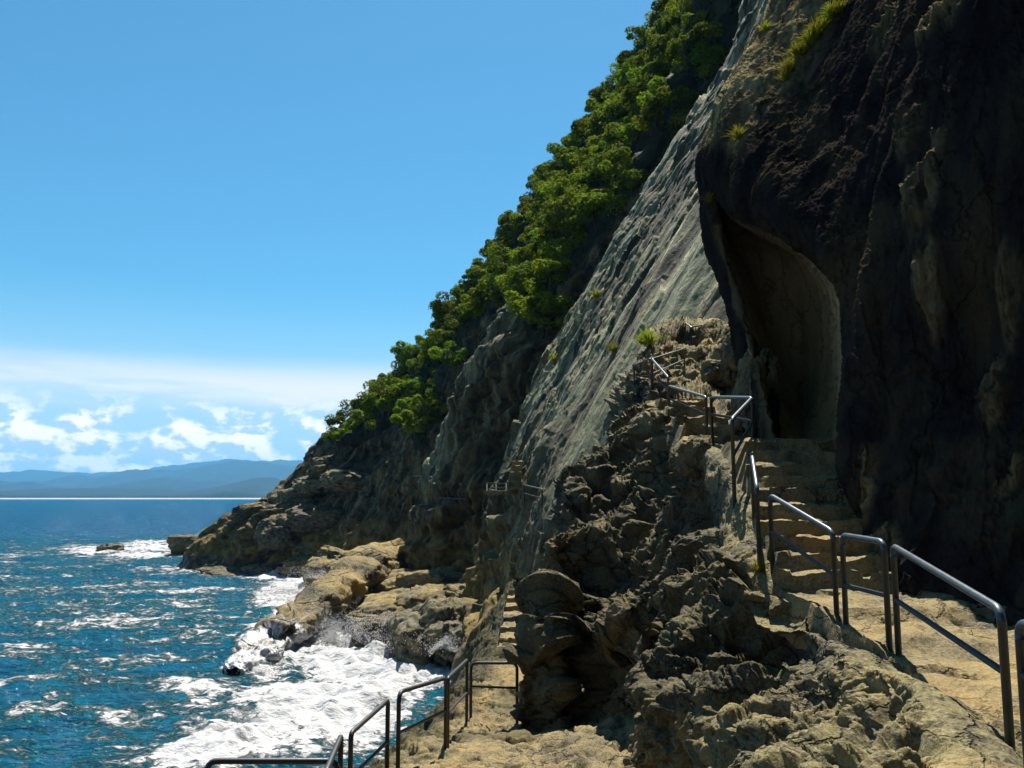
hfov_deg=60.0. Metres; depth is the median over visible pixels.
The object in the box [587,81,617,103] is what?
tree
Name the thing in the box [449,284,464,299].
tree
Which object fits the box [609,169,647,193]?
tree
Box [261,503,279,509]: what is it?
boulder
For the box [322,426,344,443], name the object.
tree
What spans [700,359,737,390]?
boulder
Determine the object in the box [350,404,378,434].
tree
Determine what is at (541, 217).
tree
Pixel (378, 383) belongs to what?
tree
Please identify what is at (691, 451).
boulder
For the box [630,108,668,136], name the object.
tree
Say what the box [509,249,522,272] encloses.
tree
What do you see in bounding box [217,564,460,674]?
surf spray
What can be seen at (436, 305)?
tree
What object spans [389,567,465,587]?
boulder
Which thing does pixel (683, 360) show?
railing
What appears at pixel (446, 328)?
tree
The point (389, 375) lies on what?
tree
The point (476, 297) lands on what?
tree
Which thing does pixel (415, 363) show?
tree
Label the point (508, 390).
cliff
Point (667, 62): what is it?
tree
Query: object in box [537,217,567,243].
tree
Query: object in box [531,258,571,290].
tree
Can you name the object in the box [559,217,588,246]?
tree
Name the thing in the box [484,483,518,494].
footbridge
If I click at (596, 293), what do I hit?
grass tuft
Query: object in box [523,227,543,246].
tree
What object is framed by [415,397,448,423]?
tree
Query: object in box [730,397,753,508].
railing
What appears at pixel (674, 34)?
tree
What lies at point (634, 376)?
railing
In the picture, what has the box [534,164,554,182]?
tree
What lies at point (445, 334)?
tree
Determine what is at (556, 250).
tree
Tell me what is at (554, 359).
grass tuft
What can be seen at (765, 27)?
grass tuft
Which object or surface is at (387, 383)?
tree
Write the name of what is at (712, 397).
railing
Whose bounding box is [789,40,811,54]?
grass tuft
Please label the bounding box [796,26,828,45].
grass tuft
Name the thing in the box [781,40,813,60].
grass tuft
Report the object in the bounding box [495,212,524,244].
tree
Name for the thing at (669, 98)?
tree
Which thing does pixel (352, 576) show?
rock ledge
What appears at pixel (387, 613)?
boulder
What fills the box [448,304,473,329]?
tree
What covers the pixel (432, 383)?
tree
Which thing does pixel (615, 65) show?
tree
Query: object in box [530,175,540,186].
tree
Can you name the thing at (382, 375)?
tree
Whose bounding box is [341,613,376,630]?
boulder
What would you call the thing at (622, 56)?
tree
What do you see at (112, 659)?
sea
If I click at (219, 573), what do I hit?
sea rock
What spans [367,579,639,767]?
terrace
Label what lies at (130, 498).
beach
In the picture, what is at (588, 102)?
tree
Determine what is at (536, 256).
tree
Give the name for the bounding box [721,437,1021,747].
steps
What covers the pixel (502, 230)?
tree
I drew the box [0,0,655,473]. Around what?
sky
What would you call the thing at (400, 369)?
tree
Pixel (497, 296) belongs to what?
tree
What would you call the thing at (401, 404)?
tree
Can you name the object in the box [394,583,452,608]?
boulder
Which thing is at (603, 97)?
tree
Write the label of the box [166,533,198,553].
sea rock
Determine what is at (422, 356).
tree
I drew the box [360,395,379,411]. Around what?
tree
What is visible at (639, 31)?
tree
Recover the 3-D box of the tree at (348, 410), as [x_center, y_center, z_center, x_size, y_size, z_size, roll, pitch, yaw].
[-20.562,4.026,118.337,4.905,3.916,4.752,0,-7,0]
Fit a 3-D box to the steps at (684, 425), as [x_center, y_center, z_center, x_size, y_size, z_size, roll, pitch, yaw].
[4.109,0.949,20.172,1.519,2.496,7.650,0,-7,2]
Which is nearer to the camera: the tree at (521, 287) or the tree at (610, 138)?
the tree at (521, 287)
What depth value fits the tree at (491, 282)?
93.35 m
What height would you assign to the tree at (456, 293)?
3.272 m
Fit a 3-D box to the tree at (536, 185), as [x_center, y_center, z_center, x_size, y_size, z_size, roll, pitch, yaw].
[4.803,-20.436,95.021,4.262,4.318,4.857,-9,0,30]
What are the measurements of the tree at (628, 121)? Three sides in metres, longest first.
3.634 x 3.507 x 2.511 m
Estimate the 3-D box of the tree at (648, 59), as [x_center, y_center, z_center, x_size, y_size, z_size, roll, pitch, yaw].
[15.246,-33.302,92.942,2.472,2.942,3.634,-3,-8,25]
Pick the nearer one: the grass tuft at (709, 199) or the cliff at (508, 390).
the grass tuft at (709, 199)
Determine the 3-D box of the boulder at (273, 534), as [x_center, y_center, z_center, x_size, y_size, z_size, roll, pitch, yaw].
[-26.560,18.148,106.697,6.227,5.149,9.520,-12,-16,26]
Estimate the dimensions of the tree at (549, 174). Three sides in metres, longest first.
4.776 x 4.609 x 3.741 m
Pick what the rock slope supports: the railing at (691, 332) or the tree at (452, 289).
the railing at (691, 332)
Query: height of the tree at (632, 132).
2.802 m
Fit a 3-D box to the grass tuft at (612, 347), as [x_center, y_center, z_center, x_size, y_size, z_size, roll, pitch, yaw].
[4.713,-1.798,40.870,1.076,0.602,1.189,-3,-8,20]
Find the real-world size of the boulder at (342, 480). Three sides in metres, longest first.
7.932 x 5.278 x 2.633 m
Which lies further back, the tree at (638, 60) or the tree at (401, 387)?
the tree at (401, 387)
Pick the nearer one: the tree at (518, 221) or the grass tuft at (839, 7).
the grass tuft at (839, 7)
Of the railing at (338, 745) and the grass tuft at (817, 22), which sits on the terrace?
the railing at (338, 745)
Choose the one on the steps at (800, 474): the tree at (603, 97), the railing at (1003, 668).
the railing at (1003, 668)
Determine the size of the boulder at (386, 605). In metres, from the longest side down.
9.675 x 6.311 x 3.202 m
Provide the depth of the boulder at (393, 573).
69.40 m
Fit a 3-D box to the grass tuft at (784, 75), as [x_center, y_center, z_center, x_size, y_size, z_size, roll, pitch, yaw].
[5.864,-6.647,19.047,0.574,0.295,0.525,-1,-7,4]
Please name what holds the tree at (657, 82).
on the cliff at (508, 390)
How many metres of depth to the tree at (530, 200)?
104.64 m
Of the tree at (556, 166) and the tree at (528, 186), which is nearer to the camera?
the tree at (556, 166)
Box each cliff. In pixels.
[176,0,767,687]
[694,0,1023,625]
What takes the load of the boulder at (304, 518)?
on the cliff at (508, 390)
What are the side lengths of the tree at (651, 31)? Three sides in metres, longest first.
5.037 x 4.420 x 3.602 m
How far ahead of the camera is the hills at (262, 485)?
5149.16 m
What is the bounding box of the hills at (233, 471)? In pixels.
[8,461,296,487]
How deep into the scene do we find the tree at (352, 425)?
107.89 m
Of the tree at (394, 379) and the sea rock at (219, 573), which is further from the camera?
the tree at (394, 379)
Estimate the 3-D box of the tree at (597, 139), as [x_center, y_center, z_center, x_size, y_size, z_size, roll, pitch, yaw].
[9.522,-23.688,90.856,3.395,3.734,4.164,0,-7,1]
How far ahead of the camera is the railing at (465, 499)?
67.76 m
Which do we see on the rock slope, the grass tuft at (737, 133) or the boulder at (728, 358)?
the boulder at (728, 358)
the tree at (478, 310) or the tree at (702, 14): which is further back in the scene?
the tree at (478, 310)
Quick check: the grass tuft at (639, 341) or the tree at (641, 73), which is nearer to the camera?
the grass tuft at (639, 341)
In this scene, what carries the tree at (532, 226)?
on the cliff at (508, 390)
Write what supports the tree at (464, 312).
on the cliff at (508, 390)
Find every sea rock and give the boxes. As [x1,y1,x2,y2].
[95,543,124,551]
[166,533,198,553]
[195,565,247,575]
[211,572,226,575]
[241,562,273,573]
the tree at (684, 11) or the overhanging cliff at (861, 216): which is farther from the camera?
the tree at (684, 11)
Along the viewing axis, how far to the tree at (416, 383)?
101.27 m
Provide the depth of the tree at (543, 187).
92.21 m
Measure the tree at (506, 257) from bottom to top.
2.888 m
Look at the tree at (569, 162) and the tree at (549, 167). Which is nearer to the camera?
the tree at (569, 162)
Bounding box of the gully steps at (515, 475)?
[505,459,523,498]
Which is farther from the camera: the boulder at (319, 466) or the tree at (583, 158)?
the boulder at (319, 466)
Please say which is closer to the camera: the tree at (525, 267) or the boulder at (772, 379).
the boulder at (772, 379)
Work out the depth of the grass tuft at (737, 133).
18.58 m
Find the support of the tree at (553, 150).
on the cliff at (508, 390)
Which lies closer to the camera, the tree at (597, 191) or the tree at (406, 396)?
the tree at (597, 191)
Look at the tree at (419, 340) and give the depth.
117.95 m
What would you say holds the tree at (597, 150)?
on the cliff at (508, 390)
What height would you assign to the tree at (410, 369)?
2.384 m
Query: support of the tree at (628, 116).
on the cliff at (508, 390)
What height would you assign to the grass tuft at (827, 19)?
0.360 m
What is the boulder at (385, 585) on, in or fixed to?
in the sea
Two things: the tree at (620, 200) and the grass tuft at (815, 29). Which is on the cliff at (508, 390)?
the tree at (620, 200)
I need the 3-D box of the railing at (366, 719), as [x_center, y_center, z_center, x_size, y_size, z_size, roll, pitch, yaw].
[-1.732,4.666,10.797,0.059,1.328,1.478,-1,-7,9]
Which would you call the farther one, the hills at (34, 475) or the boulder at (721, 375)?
the hills at (34, 475)
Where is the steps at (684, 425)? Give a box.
[648,388,746,451]
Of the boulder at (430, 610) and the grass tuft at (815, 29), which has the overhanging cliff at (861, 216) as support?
the grass tuft at (815, 29)
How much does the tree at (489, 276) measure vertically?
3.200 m
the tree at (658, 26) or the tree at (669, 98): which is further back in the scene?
the tree at (658, 26)
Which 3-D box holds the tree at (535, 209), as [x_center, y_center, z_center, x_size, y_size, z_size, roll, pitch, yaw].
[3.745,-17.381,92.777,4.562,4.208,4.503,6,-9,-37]
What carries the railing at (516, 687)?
on the terrace
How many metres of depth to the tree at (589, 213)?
72.97 m
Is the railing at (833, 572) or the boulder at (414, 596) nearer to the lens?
the railing at (833, 572)
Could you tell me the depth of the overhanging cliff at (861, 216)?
12.90 m
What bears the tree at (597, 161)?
on the cliff at (508, 390)
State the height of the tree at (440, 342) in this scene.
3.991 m
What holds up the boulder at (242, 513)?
on the cliff at (508, 390)
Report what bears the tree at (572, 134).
on the cliff at (508, 390)
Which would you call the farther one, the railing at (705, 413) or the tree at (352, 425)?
the tree at (352, 425)
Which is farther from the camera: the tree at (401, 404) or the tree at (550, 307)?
the tree at (401, 404)
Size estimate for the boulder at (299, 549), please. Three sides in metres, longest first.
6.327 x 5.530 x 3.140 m
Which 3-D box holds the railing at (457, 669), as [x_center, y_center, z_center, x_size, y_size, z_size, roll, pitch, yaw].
[-0.917,5.569,15.118,0.060,1.754,3.261,0,-7,2]
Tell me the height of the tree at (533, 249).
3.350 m
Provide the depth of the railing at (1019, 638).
5.31 m
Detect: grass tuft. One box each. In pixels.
[549,353,557,362]
[586,288,602,296]
[606,342,618,351]
[629,323,667,345]
[633,331,644,343]
[698,191,716,202]
[723,122,748,141]
[746,555,770,571]
[757,19,770,31]
[769,54,800,72]
[776,69,797,81]
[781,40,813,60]
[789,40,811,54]
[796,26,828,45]
[797,22,824,42]
[806,15,835,33]
[814,12,835,28]
[816,0,849,15]
[817,1,837,16]
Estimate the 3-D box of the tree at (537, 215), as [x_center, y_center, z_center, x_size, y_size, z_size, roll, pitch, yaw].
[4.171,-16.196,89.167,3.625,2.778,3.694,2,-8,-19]
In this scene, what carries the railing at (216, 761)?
on the terrace
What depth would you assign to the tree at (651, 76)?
86.32 m
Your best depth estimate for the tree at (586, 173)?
82.32 m
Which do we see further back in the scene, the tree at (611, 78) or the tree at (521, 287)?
the tree at (611, 78)
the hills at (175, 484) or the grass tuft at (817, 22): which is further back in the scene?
the hills at (175, 484)
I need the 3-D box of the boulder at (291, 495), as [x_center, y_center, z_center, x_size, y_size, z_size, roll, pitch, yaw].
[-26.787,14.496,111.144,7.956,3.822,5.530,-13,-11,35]
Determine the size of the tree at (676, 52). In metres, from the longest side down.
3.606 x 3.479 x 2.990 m
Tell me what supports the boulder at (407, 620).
in the sea
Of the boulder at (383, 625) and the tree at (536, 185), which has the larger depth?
the tree at (536, 185)
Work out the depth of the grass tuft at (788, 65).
19.09 m
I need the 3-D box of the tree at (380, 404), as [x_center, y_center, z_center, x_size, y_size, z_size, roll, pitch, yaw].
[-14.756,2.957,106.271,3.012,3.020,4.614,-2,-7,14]
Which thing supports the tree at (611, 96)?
on the cliff at (508, 390)
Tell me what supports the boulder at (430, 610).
in the sea
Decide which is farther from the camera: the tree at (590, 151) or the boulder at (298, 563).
the boulder at (298, 563)
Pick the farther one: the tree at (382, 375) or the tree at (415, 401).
the tree at (382, 375)
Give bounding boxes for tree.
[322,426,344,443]
[324,410,348,431]
[331,425,350,441]
[338,398,363,417]
[342,417,363,431]
[350,391,374,409]
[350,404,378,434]
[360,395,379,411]
[361,377,388,400]
[362,379,393,400]
[368,373,388,386]
[374,399,396,420]
[379,379,416,411]
[380,377,400,399]
[386,371,397,378]
[389,340,419,360]
[389,378,415,396]
[390,352,410,377]
[390,409,431,444]
[393,397,418,417]
[401,392,414,403]
[403,377,425,396]
[406,354,430,372]
[407,367,416,373]
[410,387,445,417]
[414,329,430,349]
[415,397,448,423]
[418,347,431,363]
[421,336,444,367]
[423,328,455,346]
[424,359,435,373]
[428,291,460,316]
[428,340,468,367]
[428,369,436,387]
[431,304,454,325]
[432,312,457,338]
[433,322,461,341]
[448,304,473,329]
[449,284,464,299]
[451,287,468,301]
[456,304,486,318]
[458,277,477,291]
[460,294,488,312]
[461,265,482,283]
[464,297,486,321]
[466,284,499,306]
[467,265,492,282]
[471,257,489,269]
[477,277,505,305]
[478,247,490,257]
[480,274,492,297]
[484,235,513,252]
[484,243,521,279]
[488,283,506,304]
[489,234,498,254]
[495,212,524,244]
[495,225,518,242]
[495,266,513,285]
[496,260,534,291]
[498,210,522,226]
[498,269,540,299]
[499,252,517,270]
[504,284,552,318]
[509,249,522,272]
[516,244,536,264]
[517,191,535,209]
[517,220,544,243]
[518,197,540,211]
[520,240,540,263]
[520,291,575,337]
[521,197,549,224]
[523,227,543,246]
[525,174,540,191]
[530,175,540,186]
[531,229,557,251]
[531,248,546,272]
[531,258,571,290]
[532,161,557,182]
[532,212,542,225]
[533,170,568,199]
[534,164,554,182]
[536,184,566,209]
[537,209,563,226]
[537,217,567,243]
[537,237,581,261]
[540,184,584,224]
[541,190,571,215]
[545,170,566,179]
[545,173,596,210]
[546,135,581,154]
[546,181,575,197]
[552,161,565,170]
[553,146,582,161]
[558,147,587,172]
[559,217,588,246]
[560,131,581,150]
[569,192,613,227]
[570,117,589,138]
[572,153,596,179]
[576,158,606,184]
[577,187,614,216]
[582,184,614,194]
[583,92,614,114]
[584,109,616,136]
[585,134,602,146]
[585,148,615,181]
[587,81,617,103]
[587,136,606,154]
[588,112,601,132]
[588,135,602,157]
[591,140,607,157]
[592,192,629,218]
[594,143,633,182]
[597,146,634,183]
[598,95,626,127]
[601,90,621,99]
[602,122,630,150]
[603,92,624,116]
[604,73,625,91]
[605,117,624,127]
[609,51,627,73]
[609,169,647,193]
[610,110,639,127]
[614,62,632,89]
[615,50,636,68]
[615,122,648,151]
[619,54,646,85]
[621,80,648,114]
[624,20,651,43]
[624,114,647,130]
[625,61,667,91]
[627,106,640,115]
[629,49,649,77]
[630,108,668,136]
[633,39,646,53]
[636,76,672,108]
[637,74,660,90]
[639,59,661,78]
[642,85,704,128]
[644,6,654,24]
[644,27,660,37]
[644,53,660,65]
[646,25,679,59]
[650,0,678,16]
[653,52,669,77]
[655,18,678,38]
[656,12,665,24]
[660,45,679,72]
[661,15,682,41]
[664,0,686,23]
[666,35,707,67]
[670,24,685,41]
[670,43,727,81]
[678,0,692,11]
[678,10,711,38]
[682,1,692,13]
[684,20,726,57]
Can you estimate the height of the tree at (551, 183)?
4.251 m
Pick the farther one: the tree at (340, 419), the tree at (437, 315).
the tree at (340, 419)
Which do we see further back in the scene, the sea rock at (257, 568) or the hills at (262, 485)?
the hills at (262, 485)
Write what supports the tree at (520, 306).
on the cliff at (508, 390)
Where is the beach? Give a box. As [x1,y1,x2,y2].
[0,498,260,498]
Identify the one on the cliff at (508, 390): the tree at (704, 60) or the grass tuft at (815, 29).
the tree at (704, 60)
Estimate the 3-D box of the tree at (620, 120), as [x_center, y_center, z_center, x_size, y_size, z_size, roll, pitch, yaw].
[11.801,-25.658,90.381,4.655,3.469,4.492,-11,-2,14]
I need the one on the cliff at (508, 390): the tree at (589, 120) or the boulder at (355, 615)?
the tree at (589, 120)
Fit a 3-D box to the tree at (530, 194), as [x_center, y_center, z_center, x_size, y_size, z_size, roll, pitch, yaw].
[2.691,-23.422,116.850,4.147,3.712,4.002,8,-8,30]
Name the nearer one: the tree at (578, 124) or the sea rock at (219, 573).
the sea rock at (219, 573)
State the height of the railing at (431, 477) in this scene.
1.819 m
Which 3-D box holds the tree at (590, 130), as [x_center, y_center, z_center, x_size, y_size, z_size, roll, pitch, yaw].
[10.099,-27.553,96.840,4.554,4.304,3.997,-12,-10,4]
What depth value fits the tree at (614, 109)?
91.97 m
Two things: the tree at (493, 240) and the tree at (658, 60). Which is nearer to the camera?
the tree at (658, 60)
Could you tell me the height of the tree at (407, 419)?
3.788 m
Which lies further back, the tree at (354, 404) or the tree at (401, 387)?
the tree at (354, 404)
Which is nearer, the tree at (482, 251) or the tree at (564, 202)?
the tree at (564, 202)
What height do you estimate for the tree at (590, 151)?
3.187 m
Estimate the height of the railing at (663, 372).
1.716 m
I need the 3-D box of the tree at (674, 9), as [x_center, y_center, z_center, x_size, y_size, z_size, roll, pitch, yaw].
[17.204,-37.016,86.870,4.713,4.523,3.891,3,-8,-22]
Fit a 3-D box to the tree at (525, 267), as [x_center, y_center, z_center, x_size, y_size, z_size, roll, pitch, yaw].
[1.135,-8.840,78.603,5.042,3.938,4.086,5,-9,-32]
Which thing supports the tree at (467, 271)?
on the cliff at (508, 390)
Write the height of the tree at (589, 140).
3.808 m
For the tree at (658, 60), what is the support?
on the cliff at (508, 390)
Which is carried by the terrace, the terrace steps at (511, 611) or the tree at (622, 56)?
the terrace steps at (511, 611)
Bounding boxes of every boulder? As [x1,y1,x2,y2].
[226,498,272,523]
[253,514,303,554]
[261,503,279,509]
[268,488,312,504]
[275,556,310,577]
[284,503,344,533]
[291,542,315,556]
[292,476,330,497]
[300,556,336,586]
[308,455,345,477]
[316,545,349,559]
[319,469,369,491]
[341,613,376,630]
[343,587,410,615]
[349,594,409,614]
[351,611,394,646]
[355,617,389,647]
[371,568,450,593]
[371,569,406,588]
[386,609,440,665]
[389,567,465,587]
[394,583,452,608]
[412,596,477,666]
[421,620,462,661]
[443,583,465,597]
[675,436,713,479]
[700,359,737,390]
[719,332,736,370]
[731,348,780,437]
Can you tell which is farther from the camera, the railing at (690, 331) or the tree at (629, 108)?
the tree at (629, 108)
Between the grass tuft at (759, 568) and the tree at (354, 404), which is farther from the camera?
the tree at (354, 404)
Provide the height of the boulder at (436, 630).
2.186 m
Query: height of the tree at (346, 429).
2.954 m
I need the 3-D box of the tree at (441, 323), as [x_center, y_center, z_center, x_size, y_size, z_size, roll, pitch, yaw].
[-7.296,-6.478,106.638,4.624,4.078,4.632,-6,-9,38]
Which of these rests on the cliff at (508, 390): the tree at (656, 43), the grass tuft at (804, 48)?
the tree at (656, 43)
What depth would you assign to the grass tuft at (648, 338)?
28.20 m
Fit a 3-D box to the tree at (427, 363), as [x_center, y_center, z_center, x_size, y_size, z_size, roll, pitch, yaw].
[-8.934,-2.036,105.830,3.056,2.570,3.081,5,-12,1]
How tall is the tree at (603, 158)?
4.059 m
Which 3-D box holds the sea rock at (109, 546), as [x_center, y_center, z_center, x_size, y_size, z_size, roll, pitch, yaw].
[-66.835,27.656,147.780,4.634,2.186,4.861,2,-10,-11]
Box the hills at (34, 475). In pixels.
[0,459,302,481]
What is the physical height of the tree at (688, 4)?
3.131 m
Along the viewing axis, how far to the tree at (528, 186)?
116.93 m
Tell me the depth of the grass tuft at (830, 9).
19.25 m
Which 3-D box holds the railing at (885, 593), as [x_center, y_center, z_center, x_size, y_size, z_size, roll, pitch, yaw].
[3.619,2.253,9.088,0.062,1.409,0.963,1,-7,-5]
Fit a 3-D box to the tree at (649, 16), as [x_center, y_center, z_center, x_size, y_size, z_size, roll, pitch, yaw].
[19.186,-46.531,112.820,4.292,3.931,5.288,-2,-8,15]
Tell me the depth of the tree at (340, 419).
115.45 m
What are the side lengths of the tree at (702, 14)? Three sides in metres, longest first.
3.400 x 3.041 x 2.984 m
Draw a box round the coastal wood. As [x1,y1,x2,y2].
[0,491,266,497]
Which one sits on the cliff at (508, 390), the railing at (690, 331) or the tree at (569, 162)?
the tree at (569, 162)
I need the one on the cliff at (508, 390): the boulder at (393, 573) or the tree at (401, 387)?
the tree at (401, 387)
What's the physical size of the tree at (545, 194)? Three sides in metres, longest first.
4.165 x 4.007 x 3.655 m
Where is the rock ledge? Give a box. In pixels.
[223,538,408,675]
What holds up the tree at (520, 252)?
on the cliff at (508, 390)
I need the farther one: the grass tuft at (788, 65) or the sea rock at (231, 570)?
the sea rock at (231, 570)
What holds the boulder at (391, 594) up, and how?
in the sea
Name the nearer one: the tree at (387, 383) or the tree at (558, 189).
the tree at (558, 189)
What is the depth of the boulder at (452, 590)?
58.14 m
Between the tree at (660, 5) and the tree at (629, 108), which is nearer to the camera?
the tree at (629, 108)
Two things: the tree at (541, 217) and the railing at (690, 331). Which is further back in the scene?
the tree at (541, 217)
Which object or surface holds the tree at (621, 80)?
on the cliff at (508, 390)
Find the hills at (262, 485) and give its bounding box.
[0,477,279,495]
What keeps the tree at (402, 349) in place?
on the cliff at (508, 390)
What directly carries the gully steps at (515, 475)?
on the cliff at (508, 390)
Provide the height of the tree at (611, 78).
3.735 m
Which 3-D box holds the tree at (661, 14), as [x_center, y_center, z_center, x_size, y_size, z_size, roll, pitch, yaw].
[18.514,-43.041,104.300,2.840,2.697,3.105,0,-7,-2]
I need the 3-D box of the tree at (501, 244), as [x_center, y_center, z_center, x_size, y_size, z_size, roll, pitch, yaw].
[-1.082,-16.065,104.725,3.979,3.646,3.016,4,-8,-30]
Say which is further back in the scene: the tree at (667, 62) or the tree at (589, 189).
the tree at (667, 62)
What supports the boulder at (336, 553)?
on the boulder at (315, 562)
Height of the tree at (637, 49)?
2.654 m
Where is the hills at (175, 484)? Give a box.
[0,477,230,490]
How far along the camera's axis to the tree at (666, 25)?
87.83 m
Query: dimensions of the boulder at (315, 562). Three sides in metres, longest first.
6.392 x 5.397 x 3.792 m
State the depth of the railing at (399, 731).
12.35 m
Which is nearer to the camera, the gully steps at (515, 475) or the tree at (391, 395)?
the gully steps at (515, 475)
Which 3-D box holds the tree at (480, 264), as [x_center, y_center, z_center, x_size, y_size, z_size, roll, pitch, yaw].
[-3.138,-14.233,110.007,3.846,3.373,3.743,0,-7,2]
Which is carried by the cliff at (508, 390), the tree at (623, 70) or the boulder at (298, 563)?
the tree at (623, 70)
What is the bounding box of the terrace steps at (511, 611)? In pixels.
[497,590,521,660]
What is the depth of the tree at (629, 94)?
84.87 m
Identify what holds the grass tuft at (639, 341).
on the rock slope
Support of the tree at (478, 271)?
on the cliff at (508, 390)
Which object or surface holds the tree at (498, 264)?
on the cliff at (508, 390)
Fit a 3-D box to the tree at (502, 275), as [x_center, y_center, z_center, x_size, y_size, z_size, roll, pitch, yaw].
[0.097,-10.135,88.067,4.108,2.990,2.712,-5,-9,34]
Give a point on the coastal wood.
(235, 494)
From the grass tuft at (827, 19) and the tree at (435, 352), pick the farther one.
the tree at (435, 352)
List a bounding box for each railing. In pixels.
[204,758,339,767]
[325,734,343,767]
[348,699,389,767]
[396,677,447,767]
[413,476,432,492]
[439,497,466,515]
[446,659,468,748]
[469,661,518,723]
[523,484,542,509]
[633,358,650,385]
[651,359,668,399]
[652,349,684,373]
[668,385,708,435]
[685,322,691,345]
[690,324,702,344]
[710,395,754,441]
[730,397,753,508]
[750,455,761,563]
[768,494,839,615]
[840,533,892,651]
[890,544,1015,751]
[1014,619,1023,767]
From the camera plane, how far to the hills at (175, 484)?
7008.75 m
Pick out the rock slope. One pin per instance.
(646, 592)
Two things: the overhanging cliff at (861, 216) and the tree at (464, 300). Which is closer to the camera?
the overhanging cliff at (861, 216)
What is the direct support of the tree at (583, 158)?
on the cliff at (508, 390)
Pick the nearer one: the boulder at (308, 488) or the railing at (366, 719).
the railing at (366, 719)
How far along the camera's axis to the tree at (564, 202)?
76.49 m
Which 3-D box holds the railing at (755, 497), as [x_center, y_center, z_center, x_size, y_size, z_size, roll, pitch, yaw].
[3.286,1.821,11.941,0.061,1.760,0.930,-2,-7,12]
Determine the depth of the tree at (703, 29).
73.92 m
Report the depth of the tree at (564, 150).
100.28 m
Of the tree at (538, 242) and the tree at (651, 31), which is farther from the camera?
the tree at (651, 31)
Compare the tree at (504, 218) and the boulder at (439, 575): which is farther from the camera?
the tree at (504, 218)
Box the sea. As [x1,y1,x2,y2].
[0,499,450,767]
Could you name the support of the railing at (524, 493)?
on the cliff at (508, 390)
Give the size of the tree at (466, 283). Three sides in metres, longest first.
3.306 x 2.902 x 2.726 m
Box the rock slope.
[502,316,1022,767]
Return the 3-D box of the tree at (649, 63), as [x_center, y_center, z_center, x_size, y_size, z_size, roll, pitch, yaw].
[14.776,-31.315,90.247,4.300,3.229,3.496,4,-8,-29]
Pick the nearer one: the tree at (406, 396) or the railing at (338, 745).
the railing at (338, 745)

